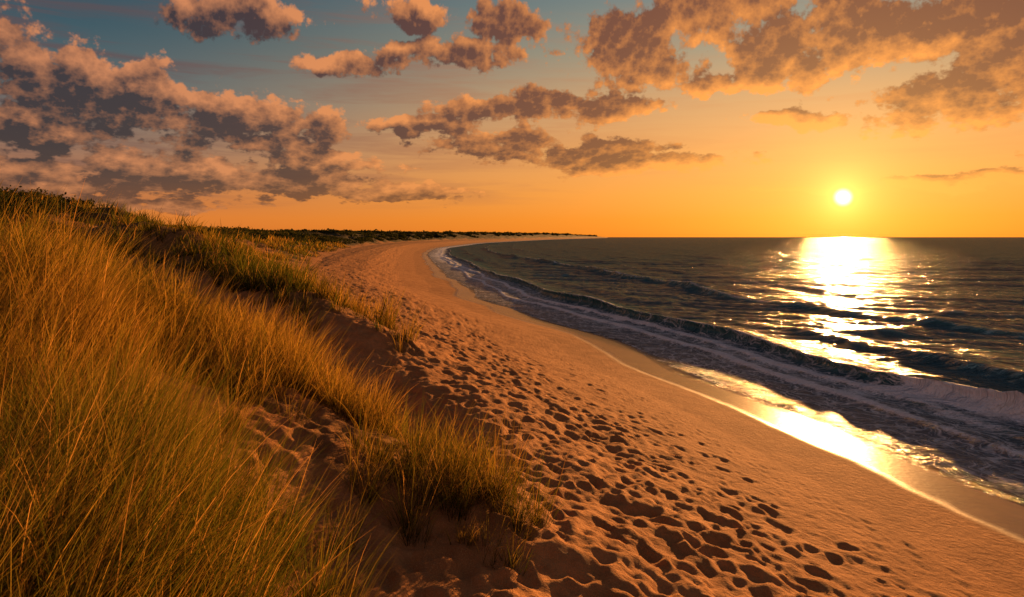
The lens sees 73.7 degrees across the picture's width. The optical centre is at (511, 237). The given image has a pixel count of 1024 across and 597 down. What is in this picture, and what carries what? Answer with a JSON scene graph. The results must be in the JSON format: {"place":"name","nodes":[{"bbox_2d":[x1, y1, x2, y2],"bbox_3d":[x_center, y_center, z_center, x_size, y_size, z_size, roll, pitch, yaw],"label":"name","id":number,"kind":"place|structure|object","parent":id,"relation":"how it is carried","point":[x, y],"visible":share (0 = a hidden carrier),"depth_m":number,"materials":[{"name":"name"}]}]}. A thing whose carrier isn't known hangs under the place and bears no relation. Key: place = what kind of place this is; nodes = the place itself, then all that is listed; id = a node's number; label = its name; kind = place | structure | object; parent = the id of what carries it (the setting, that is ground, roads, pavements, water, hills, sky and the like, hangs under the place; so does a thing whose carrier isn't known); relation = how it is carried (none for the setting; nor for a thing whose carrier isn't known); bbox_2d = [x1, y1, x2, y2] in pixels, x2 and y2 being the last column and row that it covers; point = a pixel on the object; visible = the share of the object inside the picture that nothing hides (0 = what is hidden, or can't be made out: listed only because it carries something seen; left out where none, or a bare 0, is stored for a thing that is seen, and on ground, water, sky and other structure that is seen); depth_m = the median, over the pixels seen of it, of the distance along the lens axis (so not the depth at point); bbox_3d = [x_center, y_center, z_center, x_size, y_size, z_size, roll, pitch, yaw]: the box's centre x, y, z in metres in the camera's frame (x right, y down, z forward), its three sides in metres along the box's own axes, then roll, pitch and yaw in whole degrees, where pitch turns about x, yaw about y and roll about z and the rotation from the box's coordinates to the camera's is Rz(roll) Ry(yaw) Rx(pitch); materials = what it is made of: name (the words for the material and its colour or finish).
{"place":"outdoors","nodes":[
{"label":"outdoors","id":0,"kind":"place"},
{"bbox_2d":[0,204,1023,596],"bbox_3d":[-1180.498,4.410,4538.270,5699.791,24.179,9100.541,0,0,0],"label":"sand beach terrain","id":1,"kind":"structure","parent":0,"point":[676,482],"depth_m":9.88,"materials":[{"name":"beige sand"}]},
{"bbox_2d":[0,164,577,596],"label":"dune grass","id":2,"kind":"structure","parent":1,"relation":"on","point":[118,490],"depth_m":4.78,"materials":[{"name":"green plant"}]},
{"bbox_2d":[0,185,597,243],"bbox_3d":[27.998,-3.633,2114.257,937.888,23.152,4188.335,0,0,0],"label":"dune shrubs","id":3,"kind":"object","parent":1,"relation":"on","point":[298,234],"visible":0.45,"depth_m":104.78,"materials":[{"name":"green plant"}]},
{"bbox_2d":[0,0,1023,236],"label":"sky","id":4,"kind":"structure","parent":0,"point":[601,118],"materials":[{"name":"orange"}]},
{"bbox_2d":[428,237,1023,502],"bbox_3d":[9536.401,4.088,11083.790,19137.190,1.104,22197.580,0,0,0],"label":"sea","id":5,"kind":"structure","parent":0,"point":[912,347],"depth_m":38.16,"materials":[{"name":"liquid"}]}
]}

